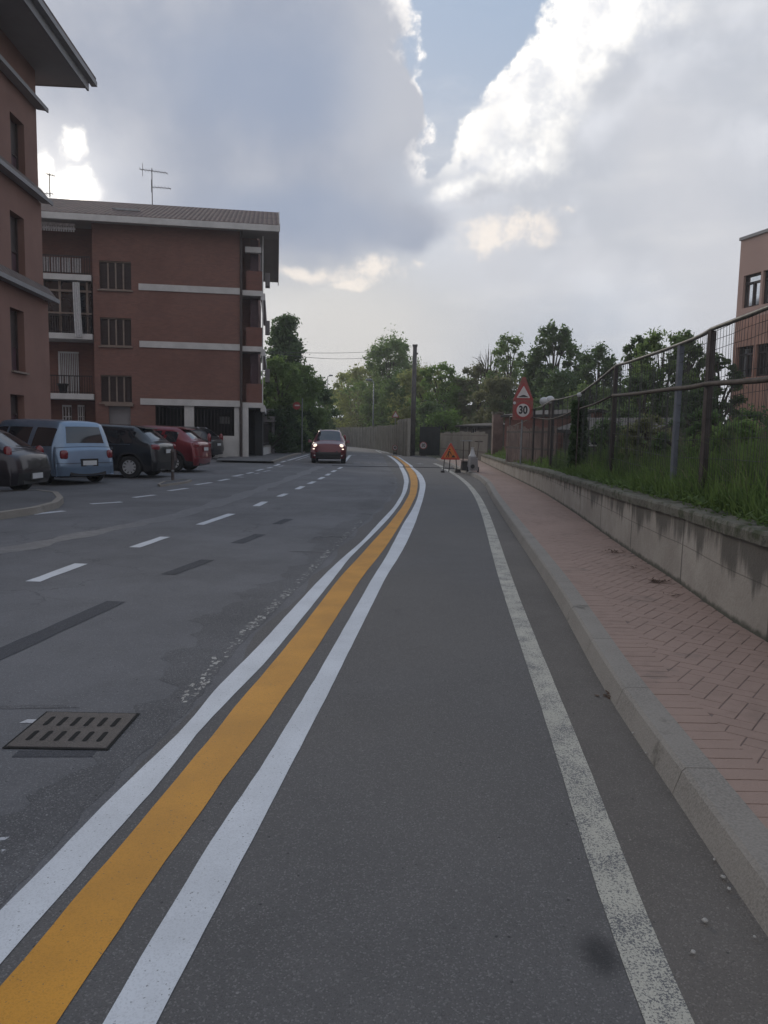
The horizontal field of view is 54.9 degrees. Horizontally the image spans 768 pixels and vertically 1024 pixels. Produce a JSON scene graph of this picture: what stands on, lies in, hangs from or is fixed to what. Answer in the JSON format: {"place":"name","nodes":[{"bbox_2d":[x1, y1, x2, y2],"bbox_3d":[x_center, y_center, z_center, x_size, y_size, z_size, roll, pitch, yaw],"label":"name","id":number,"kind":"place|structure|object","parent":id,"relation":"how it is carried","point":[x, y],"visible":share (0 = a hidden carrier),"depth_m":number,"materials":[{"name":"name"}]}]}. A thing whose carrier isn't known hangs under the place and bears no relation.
{"place":"outdoors","nodes":[
{"label":"outdoors","id":0,"kind":"place"},
{"bbox_2d":[0,446,435,909],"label":"road","id":1,"kind":"structure","parent":0,"point":[109,661],"depth_m":7.67,"materials":[{"name":"asphalt"}]},
{"bbox_2d":[0,430,50,489],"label":"car","id":2,"kind":"object","parent":1,"relation":"on","point":[24,465],"visible":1,"depth_m":16.24,"materials":[{"name":"paint"}]},
{"bbox_2d":[0,490,55,510],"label":"parking island","id":3,"kind":"structure","parent":1,"relation":"on","point":[10,500],"depth_m":14.34,"materials":[{"name":"concrete"}]},
{"bbox_2d":[0,489,63,519],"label":"parking island kerb","id":4,"kind":"structure","parent":1,"relation":"on","point":[57,502],"depth_m":12.86,"materials":[{"name":"concrete"}]},
{"bbox_2d":[0,705,78,708],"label":"road crack","id":5,"kind":"object","parent":1,"relation":"on","point":[29,706],"visible":1,"depth_m":3.98,"materials":[{"name":"asphalt"}]},
{"bbox_2d":[0,0,96,422],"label":"building","id":6,"kind":"structure","parent":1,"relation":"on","point":[37,47],"depth_m":22.62,"materials":[{"name":"brick"}]},
{"bbox_2d":[10,395,17,418],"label":"window","id":7,"kind":"structure","parent":6,"relation":"in","point":[14,400],"depth_m":22.51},
{"bbox_2d":[10,215,18,272],"bbox_3d":[-11.322,-8.075,22.372,0.070,1.819,1.003,1,6,-4],"label":"window","id":8,"kind":"structure","parent":6,"relation":"in","point":[13,221],"depth_m":22.68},
{"bbox_2d":[10,118,18,169],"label":"window","id":9,"kind":"structure","parent":6,"relation":"in","point":[13,127],"depth_m":22.75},
{"bbox_2d":[10,310,29,374],"bbox_3d":[-11.067,-5.113,22.161,0.360,1.886,1.103,1,6,-4],"label":"window","id":10,"kind":"structure","parent":6,"relation":"in","point":[13,314],"depth_m":22.45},
{"bbox_2d":[27,563,85,581],"bbox_3d":[-3.392,0.624,7.703,0.153,0.001,1.007,1,6,4],"label":"dash","id":11,"kind":"object","parent":1,"relation":"on","point":[57,572],"visible":1,"depth_m":7.67,"materials":[{"name":"paint"}]},
{"bbox_2d":[0,419,113,484],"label":"car","id":12,"kind":"object","parent":1,"relation":"on","point":[74,448],"visible":0.66,"depth_m":19.48,"materials":[{"name":"paint"}]},
{"bbox_2d":[0,601,123,659],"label":"blacked out dash","id":13,"kind":"object","parent":1,"relation":"on","point":[14,647],"visible":1,"depth_m":5.51,"materials":[{"name":"paint"}]},
{"bbox_2d":[2,711,139,749],"bbox_3d":[-1.538,1.083,3.682,0.495,0.011,0.455,1,6,0],"label":"drain grate","id":14,"kind":"object","parent":1,"relation":"on","point":[76,730],"visible":1,"depth_m":3.65,"materials":[{"name":"metal"}]},
{"bbox_2d":[101,424,176,477],"bbox_3d":[-8.902,-1.972,23.421,4.360,1.648,2.164,2,6,6],"label":"car","id":15,"kind":"object","parent":1,"relation":"on","point":[137,450],"visible":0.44,"depth_m":22.50,"materials":[{"name":"paint"}]},
{"bbox_2d":[131,537,167,546],"bbox_3d":[-3.124,0.398,9.890,0.152,0.001,0.986,2,6,6],"label":"dash","id":16,"kind":"object","parent":1,"relation":"on","point":[142,544],"visible":1,"depth_m":9.82,"materials":[{"name":"paint"}]},
{"bbox_2d":[39,198,279,457],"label":"apartment block","id":17,"kind":"structure","parent":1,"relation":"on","point":[154,316],"depth_m":38.01,"materials":[{"name":"red brick"}]},
{"bbox_2d":[62,405,71,419],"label":"window","id":18,"kind":"structure","parent":17,"relation":"in","point":[66,409],"depth_m":38.96,"materials":[{"name":"grey glass"}]},
{"bbox_2d":[58,351,78,393],"bbox_3d":[-16.507,-7.301,38.736,1.022,2.160,0.080,0,6,-8],"label":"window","id":19,"kind":"structure","parent":17,"relation":"in","point":[60,367],"depth_m":38.69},
{"bbox_2d":[78,405,84,420],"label":"window","id":20,"kind":"structure","parent":17,"relation":"in","point":[81,408],"depth_m":39.08,"materials":[{"name":"grey glass"}]},
{"bbox_2d":[97,261,132,291],"bbox_3d":[-13.558,-11.892,37.322,1.709,1.484,0.300,0,6,-8],"label":"window","id":21,"kind":"structure","parent":17,"relation":"in","point":[114,276],"depth_m":37.40,"materials":[{"name":"glass"}]},
{"bbox_2d":[98,317,132,347],"bbox_3d":[-13.639,-9.115,37.611,1.674,1.490,0.300,0,6,-8],"label":"window","id":22,"kind":"structure","parent":17,"relation":"in","point":[115,332],"depth_m":37.68,"materials":[{"name":"glass"}]},
{"bbox_2d":[99,375,133,404],"bbox_3d":[-13.715,-6.262,37.910,1.686,1.464,0.300,0,6,-8],"label":"window","id":23,"kind":"structure","parent":17,"relation":"in","point":[116,389],"depth_m":37.98,"materials":[{"name":"glass"}]},
{"bbox_2d":[109,406,130,424],"bbox_3d":[-13.636,-4.133,38.281,1.075,2.635,0.050,0,6,-8],"label":"door","id":24,"kind":"structure","parent":17,"relation":"in","point":[117,414],"depth_m":38.16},
{"bbox_2d":[0,466,323,552],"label":"dusty wheel track","id":25,"kind":"structure","parent":1,"relation":"on","point":[144,522],"depth_m":12.38,"materials":[{"name":"asphalt"}]},
{"bbox_2d":[157,479,191,486],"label":"bollard island kerb","id":26,"kind":"structure","parent":1,"relation":"on","point":[175,483],"depth_m":20.29,"materials":[{"name":"concrete"}]},
{"bbox_2d":[140,425,211,471],"bbox_3d":[-8.618,-2.348,27.024,4.360,1.648,2.164,2,6,5],"label":"car","id":27,"kind":"object","parent":1,"relation":"on","point":[193,450],"visible":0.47,"depth_m":26.18,"materials":[{"name":"paint"}]},
{"bbox_2d":[162,559,212,574],"bbox_3d":[-2.148,0.602,8.141,0.170,0.001,0.944,2,6,12],"label":"blacked out dash","id":28,"kind":"object","parent":1,"relation":"on","point":[187,567],"visible":1,"depth_m":8.09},
{"bbox_2d":[0,471,394,905],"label":"broken asphalt","id":29,"kind":"structure","parent":1,"relation":"on","point":[39,827],"depth_m":3.90,"materials":[{"name":"asphalt"}]},
{"bbox_2d":[181,522,361,702],"bbox_3d":[-0.765,0.582,8.588,0.142,0.001,9.084,2,6,5],"label":"old worn line","id":30,"kind":"object","parent":29,"relation":"on","point":[205,674],"visible":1,"depth_m":5.53,"materials":[{"name":"paint"}]},
{"bbox_2d":[178,426,223,457],"bbox_3d":[-10.429,-3.573,37.890,4.210,1.627,2.114,2,6,10],"label":"car","id":31,"kind":"object","parent":1,"relation":"on","point":[212,438],"visible":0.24,"depth_m":37.22,"materials":[{"name":"paint"}]},
{"bbox_2d":[0,456,408,963],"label":"white line","id":32,"kind":"object","parent":1,"relation":"on","point":[25,908],"visible":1,"depth_m":2.98,"materials":[{"name":"paint"}]},
{"bbox_2d":[231,534,265,542],"bbox_3d":[-1.891,0.371,10.367,0.180,0.001,0.926,2,6,10],"label":"blacked out dash","id":33,"kind":"object","parent":1,"relation":"on","point":[248,538],"visible":1,"depth_m":10.35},
{"bbox_2d":[254,408,262,455],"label":"gate pillar","id":34,"kind":"structure","parent":1,"relation":"on","point":[258,432],"depth_m":41.07,"materials":[{"name":"grey concrete"}]},
{"bbox_2d":[263,409,276,452],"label":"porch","id":35,"kind":"object","parent":1,"relation":"on","point":[265,419],"visible":0.17,"depth_m":46.35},
{"bbox_2d":[263,422,282,454],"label":"garden wall","id":36,"kind":"structure","parent":1,"relation":"on","point":[266,444],"depth_m":44.18,"materials":[{"name":"concrete"}]},
{"bbox_2d":[293,398,302,454],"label":"no entry sign","id":37,"kind":"object","parent":1,"relation":"on","point":[296,405],"visible":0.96,"depth_m":46.62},
{"bbox_2d":[308,429,349,462],"bbox_3d":[-2.692,-3.279,36.515,2.004,1.627,3.760,1,6,-2],"label":"car","id":38,"kind":"object","parent":1,"relation":"on","point":[328,444],"visible":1,"depth_m":34.91,"materials":[{"name":"paint"}]},
{"bbox_2d":[331,418,410,455],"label":"slab fence","id":39,"kind":"object","parent":1,"relation":"on","point":[385,438],"visible":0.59,"depth_m":63.71,"materials":[{"name":"concrete"}]},
{"bbox_2d":[410,344,417,455],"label":"utility pole","id":40,"kind":"object","parent":1,"relation":"on","point":[413,403],"visible":0.96,"depth_m":51.51,"materials":[{"name":"concrete"}]},
{"bbox_2d":[436,458,767,936],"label":"kerb","id":41,"kind":"structure","parent":1,"relation":"on","point":[729,827],"depth_m":3.34,"materials":[{"name":"concrete"}]},
{"bbox_2d":[218,450,303,460],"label":"pavement","id":42,"kind":"structure","parent":0,"point":[267,457],"depth_m":37.82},
{"bbox_2d":[0,455,645,1023],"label":"cycle lane","id":43,"kind":"structure","parent":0,"point":[416,853],"depth_m":2.69,"materials":[{"name":"asphalt"}]},
{"bbox_2d":[0,456,417,1023],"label":"orange line","id":44,"kind":"object","parent":43,"relation":"on","point":[44,980],"visible":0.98,"depth_m":2.67,"materials":[{"name":"paint"}]},
{"bbox_2d":[103,456,425,1023],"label":"white line","id":45,"kind":"object","parent":43,"relation":"on","point":[150,984],"visible":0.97,"depth_m":2.62,"materials":[{"name":"paint"}]},
{"bbox_2d":[441,443,460,472],"bbox_3d":[2.671,-2.163,29.571,0.646,1.196,0.758,6,8,38],"label":"road works sign","id":46,"kind":"object","parent":43,"relation":"on","point":[450,453],"visible":0.99,"depth_m":29.53,"materials":[{"name":"orange metal"}]},
{"bbox_2d":[466,441,482,471],"bbox_3d":[3.411,-2.118,28.151,0.504,1.167,0.984,3,6,17],"label":"line marking machine","id":47,"kind":"object","parent":43,"relation":"on","point":[472,464],"visible":1,"depth_m":27.84,"materials":[{"name":"white metal"}]},
{"bbox_2d":[433,463,694,1023],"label":"old edge line","id":48,"kind":"object","parent":43,"relation":"on","point":[658,994],"visible":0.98,"depth_m":2.71,"materials":[{"name":"beige paint"}]},
{"bbox_2d":[434,462,767,1023],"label":"gutter","id":49,"kind":"object","parent":43,"relation":"on","point":[720,975],"visible":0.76,"depth_m":2.72,"materials":[{"name":"concrete"}]},
{"bbox_2d":[35,0,767,423],"label":"sky","id":50,"kind":"structure","parent":0,"point":[458,176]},
{"bbox_2d":[415,448,440,457],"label":"ground","id":51,"kind":"structure","parent":0,"point":[433,456],"depth_m":57.62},
{"bbox_2d":[266,408,298,452],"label":"hedge","id":52,"kind":"object","parent":51,"relation":"on","point":[283,438],"visible":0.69,"depth_m":46.45,"materials":[{"name":"green plant"}]},
{"bbox_2d":[256,354,313,446],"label":"tree","id":53,"kind":"object","parent":51,"relation":"on","point":[277,376],"visible":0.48,"depth_m":51.82,"materials":[{"name":"green plant"}]},
{"bbox_2d":[261,312,324,426],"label":"tree","id":54,"kind":"object","parent":51,"relation":"on","point":[283,339],"visible":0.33,"depth_m":60.26,"materials":[{"name":"green plant"}]},
{"bbox_2d":[274,404,312,452],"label":"hedge","id":55,"kind":"object","parent":51,"relation":"on","point":[290,413],"visible":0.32,"depth_m":49.49,"materials":[{"name":"green plant"}]},
{"bbox_2d":[271,361,331,449],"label":"tree","id":56,"kind":"object","parent":51,"relation":"on","point":[310,394],"visible":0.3,"depth_m":55.55,"materials":[{"name":"green plant"}]},
{"bbox_2d":[288,410,317,452],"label":"hedge","id":57,"kind":"object","parent":51,"relation":"on","point":[311,428],"visible":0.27,"depth_m":54.29,"materials":[{"name":"green plant"}]},
{"bbox_2d":[306,375,342,429],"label":"tree","id":58,"kind":"object","parent":51,"relation":"on","point":[326,392],"visible":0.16,"depth_m":64.99,"materials":[{"name":"green plant"}]},
{"bbox_2d":[330,372,362,427],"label":"tree","id":59,"kind":"object","parent":51,"relation":"on","point":[343,377],"visible":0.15,"depth_m":101.47,"materials":[{"name":"green plant"}]},
{"bbox_2d":[333,363,382,429],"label":"tree","id":60,"kind":"object","parent":51,"relation":"on","point":[360,372],"visible":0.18,"depth_m":95.99,"materials":[{"name":"green plant"}]},
{"bbox_2d":[338,377,385,434],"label":"tree","id":61,"kind":"object","parent":51,"relation":"on","point":[351,413],"visible":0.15,"depth_m":86.65,"materials":[{"name":"green plant"}]},
{"bbox_2d":[335,325,422,430],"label":"tree","id":62,"kind":"object","parent":51,"relation":"on","point":[399,360],"visible":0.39,"depth_m":81.53,"materials":[{"name":"green plant"}]},
{"bbox_2d":[370,368,427,426],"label":"tree","id":63,"kind":"object","parent":51,"relation":"on","point":[389,387],"visible":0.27,"depth_m":76.57,"materials":[{"name":"green plant"}]},
{"bbox_2d":[384,363,449,429],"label":"tree","id":64,"kind":"object","parent":51,"relation":"on","point":[405,379],"visible":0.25,"depth_m":72.32,"materials":[{"name":"green plant"}]},
{"bbox_2d":[419,425,439,454],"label":"metal gate","id":65,"kind":"structure","parent":51,"relation":"on","point":[430,436],"depth_m":52.69,"materials":[{"name":"metal"}]},
{"bbox_2d":[415,397,460,451],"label":"tree","id":66,"kind":"object","parent":51,"relation":"on","point":[424,409],"visible":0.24,"depth_m":59.85,"materials":[{"name":"green plant"}]},
{"bbox_2d":[406,361,474,429],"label":"tree","id":67,"kind":"object","parent":51,"relation":"on","point":[446,396],"visible":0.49,"depth_m":64.65,"materials":[{"name":"green plant"}]},
{"bbox_2d":[416,405,470,449],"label":"tree","id":68,"kind":"object","parent":51,"relation":"on","point":[449,418],"visible":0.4,"depth_m":57.73,"materials":[{"name":"green plant"}]},
{"bbox_2d":[440,431,487,460],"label":"brown fence","id":69,"kind":"object","parent":51,"relation":"on","point":[447,438],"visible":0.63,"depth_m":43.95,"materials":[{"name":"paint"}]},
{"bbox_2d":[448,361,502,423],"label":"tree","id":70,"kind":"object","parent":51,"relation":"on","point":[475,375],"visible":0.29,"depth_m":64.47,"materials":[{"name":"green plant"}]},
{"bbox_2d":[455,423,504,449],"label":"white windowed hut","id":71,"kind":"object","parent":51,"relation":"on","point":[486,428],"visible":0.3,"depth_m":45.54,"materials":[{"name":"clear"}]},
{"bbox_2d":[473,347,498,421],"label":"bare tree","id":72,"kind":"object","parent":51,"relation":"on","point":[485,369],"visible":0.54,"depth_m":62.92,"materials":[{"name":"brown plant"}]},
{"bbox_2d":[454,371,518,428],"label":"tree","id":73,"kind":"object","parent":51,"relation":"on","point":[496,389],"visible":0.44,"depth_m":54.51,"materials":[{"name":"green plant"}]},
{"bbox_2d":[478,332,524,421],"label":"tree","id":74,"kind":"object","parent":51,"relation":"on","point":[503,347],"visible":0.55,"depth_m":60.85,"materials":[{"name":"green plant"}]},
{"bbox_2d":[493,366,556,413],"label":"tree","id":75,"kind":"object","parent":51,"relation":"on","point":[507,404],"visible":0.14,"depth_m":52.68,"materials":[{"name":"green plant"}]},
{"bbox_2d":[517,319,583,409],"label":"tree","id":76,"kind":"object","parent":51,"relation":"on","point":[561,337],"visible":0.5,"depth_m":50.53,"materials":[{"name":"green plant"}]},
{"bbox_2d":[501,409,607,450],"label":"brick outbuilding","id":77,"kind":"structure","parent":51,"relation":"on","point":[528,424],"depth_m":33.87,"materials":[{"name":"brown brick"}]},
{"bbox_2d":[533,363,593,410],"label":"tree","id":78,"kind":"object","parent":51,"relation":"on","point":[556,388],"visible":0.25,"depth_m":47.79,"materials":[{"name":"green plant"}]},
{"bbox_2d":[560,380,628,409],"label":"tree","id":79,"kind":"object","parent":51,"relation":"on","point":[585,386],"visible":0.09,"depth_m":44.44,"materials":[{"name":"green plant"}]},
{"bbox_2d":[565,341,625,406],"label":"tree","id":80,"kind":"object","parent":51,"relation":"on","point":[588,362],"visible":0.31,"depth_m":46.02,"materials":[{"name":"green plant"}]},
{"bbox_2d":[558,418,693,453],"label":"long shed","id":81,"kind":"structure","parent":51,"relation":"on","point":[591,445],"depth_m":26.75,"materials":[{"name":"grey concrete"}]},
{"bbox_2d":[611,334,651,411],"bbox_3d":[11.962,-5.214,35.600,2.057,6.541,1.761,3,6,16],"label":"tree","id":82,"kind":"object","parent":51,"relation":"on","point":[626,349],"visible":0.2,"depth_m":35.42,"materials":[{"name":"green plant"}]},
{"bbox_2d":[603,370,673,417],"bbox_3d":[11.433,-3.988,32.760,3.733,4.678,4.105,1,6,0],"label":"tree","id":83,"kind":"object","parent":51,"relation":"on","point":[636,399],"visible":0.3,"depth_m":32.39,"materials":[{"name":"green plant"}]},
{"bbox_2d":[625,326,704,417],"bbox_3d":[12.649,-5.073,33.747,3.989,6.667,3.552,-2,7,-26],"label":"tree","id":84,"kind":"object","parent":51,"relation":"on","point":[651,344],"visible":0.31,"depth_m":33.21,"materials":[{"name":"green plant"}]},
{"bbox_2d":[664,329,705,395],"bbox_3d":[14.027,-5.167,34.631,2.949,6.720,2.847,1,6,0],"label":"tree","id":85,"kind":"object","parent":51,"relation":"on","point":[700,360],"visible":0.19,"depth_m":33.94,"materials":[{"name":"green plant"}]},
{"bbox_2d":[668,386,732,430],"bbox_3d":[12.824,-3.254,30.019,3.722,3.861,3.792,5,7,34],"label":"tree","id":86,"kind":"object","parent":51,"relation":"on","point":[715,404],"visible":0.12,"depth_m":29.17,"materials":[{"name":"green plant"}]},
{"bbox_2d":[689,352,748,426],"bbox_3d":[14.753,-4.304,32.815,2.784,5.421,2.811,1,6,0],"label":"tree","id":87,"kind":"object","parent":51,"relation":"on","point":[736,400],"visible":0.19,"depth_m":32.31,"materials":[{"name":"green plant"}]},
{"bbox_2d":[730,228,767,428],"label":"building","id":88,"kind":"structure","parent":51,"relation":"on","point":[752,295],"depth_m":34.19,"materials":[{"name":"pink paint"}]},
{"bbox_2d":[738,346,753,377],"bbox_3d":[17.085,-7.034,34.728,0.100,1.457,1.067,-1,6,-16],"label":"window","id":89,"kind":"structure","parent":88,"relation":"in","point":[743,356],"depth_m":34.75,"materials":[{"name":"black glass"}]},
{"bbox_2d":[744,272,760,307],"bbox_3d":[17.175,-10.266,34.289,0.100,1.497,1.067,-1,6,-16],"label":"window","id":90,"kind":"structure","parent":88,"relation":"in","point":[752,288],"depth_m":34.37,"materials":[{"name":"glass"}]},
{"bbox_2d":[757,344,767,375],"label":"window","id":91,"kind":"structure","parent":88,"relation":"in","point":[761,354],"depth_m":33.89,"materials":[{"name":"black glass"}]},
{"bbox_2d":[440,458,496,469],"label":"sidewalk","id":92,"kind":"structure","parent":0,"point":[482,466],"depth_m":35.00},
{"bbox_2d":[484,445,615,477],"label":"grass","id":93,"kind":"structure","parent":0,"point":[544,463],"depth_m":21.88,"materials":[{"name":"plant"}]},
{"bbox_2d":[473,470,767,828],"bbox_3d":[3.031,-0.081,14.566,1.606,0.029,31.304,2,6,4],"label":"sidewalk","id":94,"kind":"structure","parent":0,"point":[541,516],"depth_m":5.11,"materials":[{"name":"brick"}]},
{"bbox_2d":[512,377,532,463],"bbox_3d":[4.389,-2.592,23.539,0.640,3.365,0.114,1,6,0],"label":"speed limit sign","id":95,"kind":"object","parent":94,"relation":"on","point":[522,404],"visible":1,"depth_m":23.41,"materials":[{"name":"metal"}]},
{"bbox_2d":[481,454,767,641],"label":"retaining wall","id":96,"kind":"structure","parent":94,"relation":"on","point":[717,562],"depth_m":7.03,"materials":[{"name":"concrete"}]},
{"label":"grass bank","id":97,"kind":"structure","parent":0,"visible":0},
{"bbox_2d":[491,412,503,454],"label":"brick pier","id":98,"kind":"structure","parent":97,"relation":"on","point":[497,433],"depth_m":37.53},
{"bbox_2d":[506,425,556,462],"bbox_3d":[4.888,-2.240,24.893,0.050,1.397,4.190,0,6,-12],"label":"plank screen","id":99,"kind":"object","parent":97,"relation":"on","point":[513,444],"visible":0.54,"depth_m":25.14,"materials":[{"name":"brown paint"}]},
{"bbox_2d":[540,397,547,460],"bbox_3d":[4.902,-2.186,22.887,0.280,2.713,0.273,1,6,0],"label":"globe lamp","id":100,"kind":"object","parent":97,"relation":"on","point":[543,400],"visible":0.8,"depth_m":22.80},
{"bbox_2d":[547,396,553,460],"bbox_3d":[5.088,-2.203,22.885,0.280,2.755,0.273,1,6,0],"label":"globe lamp","id":101,"kind":"object","parent":97,"relation":"on","point":[549,398],"visible":0.69,"depth_m":22.80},
{"bbox_2d":[575,392,581,468],"bbox_3d":[4.029,-1.569,15.412,0.100,1.827,0.095,1,6,0],"label":"fence post","id":102,"kind":"object","parent":97,"relation":"on","point":[579,394],"visible":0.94,"depth_m":15.37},
{"bbox_2d":[566,416,626,462],"bbox_3d":[5.345,-1.504,17.432,1.982,1.534,1.487,6,8,39],"label":"shrub","id":103,"kind":"object","parent":97,"relation":"on","point":[602,431],"visible":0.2,"depth_m":17.22,"materials":[{"name":"green plant"}]},
{"bbox_2d":[509,305,767,502],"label":"wire fence","id":104,"kind":"object","parent":97,"relation":"on","point":[709,383],"visible":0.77,"depth_m":8.50,"materials":[{"name":"metal"}]},
{"bbox_2d":[566,399,589,471],"bbox_3d":[4.157,-1.526,15.785,0.498,1.762,0.513,1,6,0],"label":"climbing ivy","id":105,"kind":"object","parent":104,"relation":"attached to","point":[572,438],"visible":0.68,"depth_m":15.66,"materials":[{"name":"green plant"}]},
{"bbox_2d":[615,413,682,466],"bbox_3d":[4.801,-1.042,13.199,1.437,1.499,2.137,1,6,0],"label":"shrub","id":106,"kind":"object","parent":97,"relation":"on","point":[645,431],"visible":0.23,"depth_m":13.10,"materials":[{"name":"green plant"}]},
{"bbox_2d":[564,405,767,522],"bbox_3d":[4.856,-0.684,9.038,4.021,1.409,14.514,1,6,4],"label":"tall grass","id":107,"kind":"structure","parent":97,"relation":"on","point":[666,484],"depth_m":7.82,"materials":[{"name":"plant"}]},
{"bbox_2d":[577,472,767,526],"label":"weeds","id":108,"kind":"object","parent":97,"relation":"on","point":[702,500],"visible":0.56,"depth_m":7.16,"materials":[{"name":"green plant"}]},
{"bbox_2d":[641,406,736,464],"bbox_3d":[4.551,-0.819,10.999,1.394,1.502,1.530,3,6,19],"label":"shrub","id":109,"kind":"object","parent":97,"relation":"on","point":[688,434],"visible":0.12,"depth_m":10.90,"materials":[{"name":"green plant"}]},
{"bbox_2d":[678,417,767,469],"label":"shrub","id":110,"kind":"object","parent":97,"relation":"on","point":[744,425],"visible":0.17,"depth_m":10.32,"materials":[{"name":"green plant"}]},
{"bbox_2d":[718,403,767,442],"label":"shrub","id":111,"kind":"object","parent":97,"relation":"on","point":[748,412],"visible":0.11,"depth_m":13.32,"materials":[{"name":"green plant"}]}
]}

